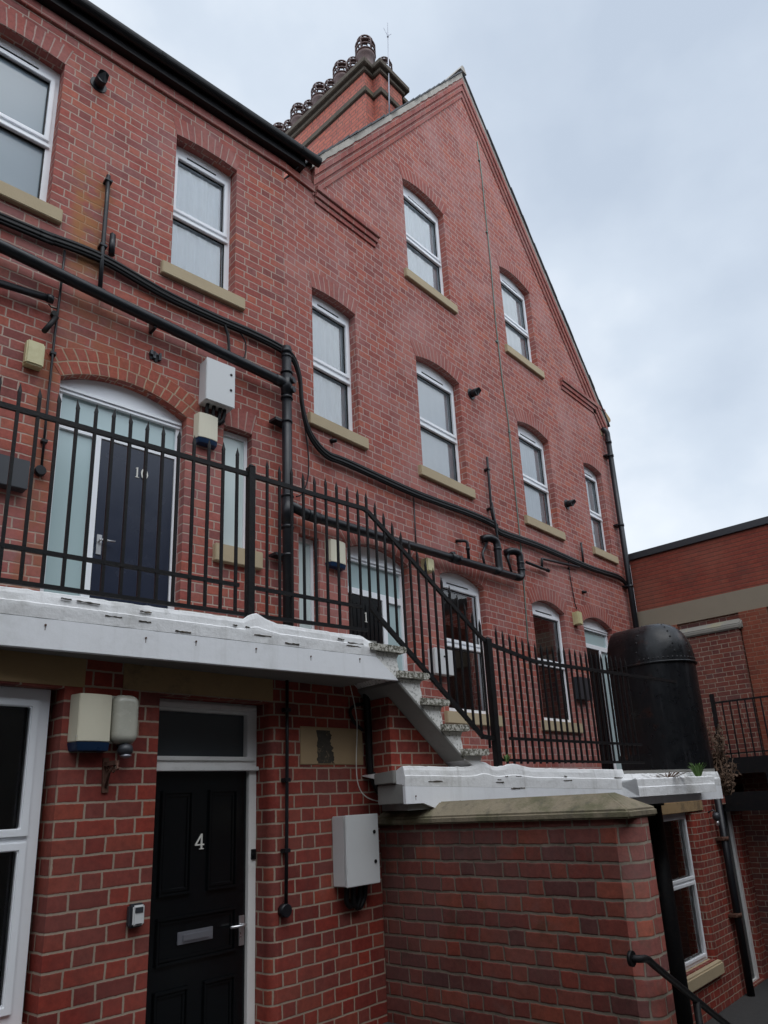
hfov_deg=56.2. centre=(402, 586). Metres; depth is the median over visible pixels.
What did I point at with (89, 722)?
alarm box
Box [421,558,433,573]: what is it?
bulkhead lamp
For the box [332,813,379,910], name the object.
meter cabinet
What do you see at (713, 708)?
bridge railing
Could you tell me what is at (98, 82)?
vent cowl
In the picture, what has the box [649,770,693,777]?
weed
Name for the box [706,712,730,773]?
dry shrub
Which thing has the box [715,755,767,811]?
bridge walkway
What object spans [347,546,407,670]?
doorway
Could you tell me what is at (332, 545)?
alarm box
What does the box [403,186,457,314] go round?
window
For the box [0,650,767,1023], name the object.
ground floor
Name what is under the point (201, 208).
window
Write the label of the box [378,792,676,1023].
wing wall
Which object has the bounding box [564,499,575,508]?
vent cowl
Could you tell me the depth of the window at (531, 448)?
12.92 m
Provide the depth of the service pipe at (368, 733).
5.96 m
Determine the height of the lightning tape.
10.402 m
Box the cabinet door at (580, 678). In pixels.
[577,677,592,700]
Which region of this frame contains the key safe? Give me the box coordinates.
[126,902,144,927]
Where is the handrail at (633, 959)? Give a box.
[627,950,730,1023]
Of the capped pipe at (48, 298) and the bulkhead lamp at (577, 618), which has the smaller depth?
the capped pipe at (48, 298)
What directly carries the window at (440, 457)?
in the brick building at (334, 236)
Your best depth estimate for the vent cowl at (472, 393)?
11.50 m
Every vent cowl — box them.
[90,69,108,92]
[468,387,480,399]
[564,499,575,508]
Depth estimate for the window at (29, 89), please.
7.10 m
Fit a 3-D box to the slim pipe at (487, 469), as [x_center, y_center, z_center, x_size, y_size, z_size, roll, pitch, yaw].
[1.362,-1.434,11.209,0.084,1.260,0.151,-17,-22,39]
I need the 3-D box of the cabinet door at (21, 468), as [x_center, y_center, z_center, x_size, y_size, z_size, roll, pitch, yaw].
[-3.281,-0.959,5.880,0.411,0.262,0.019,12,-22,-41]
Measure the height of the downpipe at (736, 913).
3.050 m
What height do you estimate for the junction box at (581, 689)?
0.376 m
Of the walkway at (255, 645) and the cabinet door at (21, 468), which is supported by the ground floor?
the walkway at (255, 645)
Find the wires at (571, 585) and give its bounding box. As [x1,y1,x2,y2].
[567,562,576,608]
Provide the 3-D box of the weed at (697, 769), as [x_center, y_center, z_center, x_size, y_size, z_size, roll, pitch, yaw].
[3.392,2.101,8.274,0.234,0.170,0.240,-17,-22,39]
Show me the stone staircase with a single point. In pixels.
(418, 711)
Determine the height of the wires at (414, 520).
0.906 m
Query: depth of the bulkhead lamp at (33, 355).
6.32 m
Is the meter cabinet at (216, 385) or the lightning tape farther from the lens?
the lightning tape
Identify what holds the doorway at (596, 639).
in the brick building at (334, 236)
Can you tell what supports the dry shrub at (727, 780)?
hanging from the walkway at (404, 788)
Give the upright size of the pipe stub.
0.270 m
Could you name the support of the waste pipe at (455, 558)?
attached to the brick building at (334, 236)
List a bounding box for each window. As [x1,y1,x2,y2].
[0,38,62,224]
[0,686,50,1023]
[160,146,244,311]
[212,430,262,570]
[299,537,313,628]
[307,295,368,450]
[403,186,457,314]
[416,361,475,499]
[440,573,502,726]
[500,273,544,379]
[517,425,565,540]
[532,602,582,733]
[584,467,618,564]
[663,813,724,991]
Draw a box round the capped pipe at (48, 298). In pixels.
[0,279,56,308]
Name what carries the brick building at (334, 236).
on the ground floor
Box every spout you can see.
[41,310,58,333]
[329,438,336,443]
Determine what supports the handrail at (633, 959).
attached to the wing wall
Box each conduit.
[34,250,65,476]
[278,680,291,917]
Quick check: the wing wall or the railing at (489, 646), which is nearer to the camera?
the wing wall
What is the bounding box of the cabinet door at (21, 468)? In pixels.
[0,454,29,489]
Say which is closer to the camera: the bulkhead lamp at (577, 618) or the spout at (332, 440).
the spout at (332, 440)
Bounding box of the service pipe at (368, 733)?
[349,694,378,794]
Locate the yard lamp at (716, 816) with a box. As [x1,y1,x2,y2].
[708,809,720,825]
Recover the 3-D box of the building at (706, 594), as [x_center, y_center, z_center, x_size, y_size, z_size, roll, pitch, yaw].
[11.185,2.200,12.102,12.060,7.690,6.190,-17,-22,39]
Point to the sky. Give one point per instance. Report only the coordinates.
(629, 138)
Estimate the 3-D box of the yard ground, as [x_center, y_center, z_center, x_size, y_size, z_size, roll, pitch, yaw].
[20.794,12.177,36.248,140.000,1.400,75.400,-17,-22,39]
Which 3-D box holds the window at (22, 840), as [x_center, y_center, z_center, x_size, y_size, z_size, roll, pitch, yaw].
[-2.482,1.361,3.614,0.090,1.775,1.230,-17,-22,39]
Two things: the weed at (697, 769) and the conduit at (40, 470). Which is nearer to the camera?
the conduit at (40, 470)
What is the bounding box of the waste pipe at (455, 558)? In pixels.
[293,502,579,580]
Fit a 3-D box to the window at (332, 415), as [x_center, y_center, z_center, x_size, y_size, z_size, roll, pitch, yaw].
[-0.912,-2.783,9.199,0.277,2.040,0.995,-17,-22,39]
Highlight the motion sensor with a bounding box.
[116,743,132,758]
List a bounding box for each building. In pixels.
[0,0,632,768]
[628,516,767,957]
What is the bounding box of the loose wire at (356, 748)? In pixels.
[350,685,377,801]
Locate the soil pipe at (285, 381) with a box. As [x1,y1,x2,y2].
[0,239,295,625]
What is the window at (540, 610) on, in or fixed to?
in the brick building at (334, 236)
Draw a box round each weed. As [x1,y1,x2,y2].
[502,754,510,761]
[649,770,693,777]
[688,762,704,775]
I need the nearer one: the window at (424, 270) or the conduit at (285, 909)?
the conduit at (285, 909)
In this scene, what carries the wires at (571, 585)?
attached to the brick building at (334, 236)
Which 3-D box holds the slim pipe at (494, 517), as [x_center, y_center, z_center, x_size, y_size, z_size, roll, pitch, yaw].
[1.426,-0.768,10.854,0.034,1.056,0.147,-17,-22,39]
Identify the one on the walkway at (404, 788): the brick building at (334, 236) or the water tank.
the water tank
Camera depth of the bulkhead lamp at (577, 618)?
12.38 m
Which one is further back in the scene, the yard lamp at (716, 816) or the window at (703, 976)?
the yard lamp at (716, 816)
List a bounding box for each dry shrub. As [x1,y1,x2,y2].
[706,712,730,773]
[714,754,740,795]
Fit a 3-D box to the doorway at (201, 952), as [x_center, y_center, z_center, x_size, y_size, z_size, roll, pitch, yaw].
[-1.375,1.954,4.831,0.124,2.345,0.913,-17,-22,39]
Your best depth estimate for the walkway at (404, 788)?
6.40 m
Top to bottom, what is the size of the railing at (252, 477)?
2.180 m
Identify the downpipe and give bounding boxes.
[601,427,638,627]
[714,799,754,996]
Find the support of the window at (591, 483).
in the brick building at (334, 236)
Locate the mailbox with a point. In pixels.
(20, 475)
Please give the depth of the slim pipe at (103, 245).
7.13 m
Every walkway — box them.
[0,586,398,686]
[362,762,722,810]
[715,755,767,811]
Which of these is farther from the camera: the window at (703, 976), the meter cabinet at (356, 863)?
the window at (703, 976)
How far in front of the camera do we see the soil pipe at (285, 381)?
7.51 m
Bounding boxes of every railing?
[0,376,494,747]
[483,627,676,766]
[709,694,767,757]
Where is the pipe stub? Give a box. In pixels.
[108,232,115,256]
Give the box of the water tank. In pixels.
[607,623,714,770]
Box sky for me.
[89,0,767,602]
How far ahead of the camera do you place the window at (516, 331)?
13.84 m
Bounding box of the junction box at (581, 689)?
[574,677,592,700]
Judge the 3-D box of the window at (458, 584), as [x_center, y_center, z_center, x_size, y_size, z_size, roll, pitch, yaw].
[0.853,0.842,9.931,0.225,2.145,1.250,-17,-22,39]
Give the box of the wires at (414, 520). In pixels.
[413,497,416,542]
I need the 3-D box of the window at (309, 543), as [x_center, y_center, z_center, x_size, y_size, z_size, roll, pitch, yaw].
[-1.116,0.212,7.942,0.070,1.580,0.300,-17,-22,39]
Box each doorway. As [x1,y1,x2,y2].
[40,380,181,609]
[145,698,258,1023]
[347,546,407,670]
[583,619,621,768]
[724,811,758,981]
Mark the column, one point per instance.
(682, 1002)
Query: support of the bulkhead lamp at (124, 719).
attached to the ground floor
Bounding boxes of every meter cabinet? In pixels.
[199,357,234,425]
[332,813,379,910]
[428,647,453,676]
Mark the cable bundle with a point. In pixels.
(32, 231)
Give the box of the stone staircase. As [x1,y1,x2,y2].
[354,642,489,766]
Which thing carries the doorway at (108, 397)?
in the brick building at (334, 236)
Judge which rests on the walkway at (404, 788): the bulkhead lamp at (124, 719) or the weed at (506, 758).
the weed at (506, 758)
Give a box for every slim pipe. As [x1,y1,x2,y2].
[97,174,112,289]
[484,457,495,532]
[491,502,498,538]
[580,542,583,561]
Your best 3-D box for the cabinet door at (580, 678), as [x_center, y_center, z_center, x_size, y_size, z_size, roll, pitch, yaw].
[3.033,1.703,11.973,0.019,0.376,0.447,-17,-22,39]
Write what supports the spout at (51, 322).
attached to the brick building at (334, 236)
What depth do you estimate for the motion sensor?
4.34 m
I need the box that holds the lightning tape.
[477,141,529,668]
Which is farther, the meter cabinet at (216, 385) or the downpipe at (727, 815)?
the downpipe at (727, 815)
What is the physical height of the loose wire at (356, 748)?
1.016 m
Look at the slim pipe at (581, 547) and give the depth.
13.19 m
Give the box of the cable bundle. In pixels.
[0,212,627,584]
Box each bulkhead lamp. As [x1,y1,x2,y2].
[22,339,44,370]
[109,695,138,744]
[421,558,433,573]
[572,611,582,625]
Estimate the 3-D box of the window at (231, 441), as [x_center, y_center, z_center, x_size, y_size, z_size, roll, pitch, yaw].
[-1.762,-0.932,7.560,0.545,1.545,0.230,12,-22,-41]
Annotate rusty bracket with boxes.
[101,758,119,792]
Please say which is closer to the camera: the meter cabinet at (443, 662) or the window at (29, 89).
the window at (29, 89)
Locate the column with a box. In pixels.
[648,803,693,1023]
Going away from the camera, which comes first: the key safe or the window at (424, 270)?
the key safe
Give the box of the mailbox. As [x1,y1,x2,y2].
[0,454,29,492]
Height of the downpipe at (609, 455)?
6.478 m
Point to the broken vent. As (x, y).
(154, 356)
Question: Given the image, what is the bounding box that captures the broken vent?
[149,349,161,362]
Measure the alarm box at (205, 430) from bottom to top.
0.332 m
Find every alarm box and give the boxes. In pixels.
[67,693,111,751]
[193,412,217,449]
[325,539,345,570]
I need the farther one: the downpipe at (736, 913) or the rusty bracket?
the downpipe at (736, 913)
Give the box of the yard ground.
[704,978,767,1023]

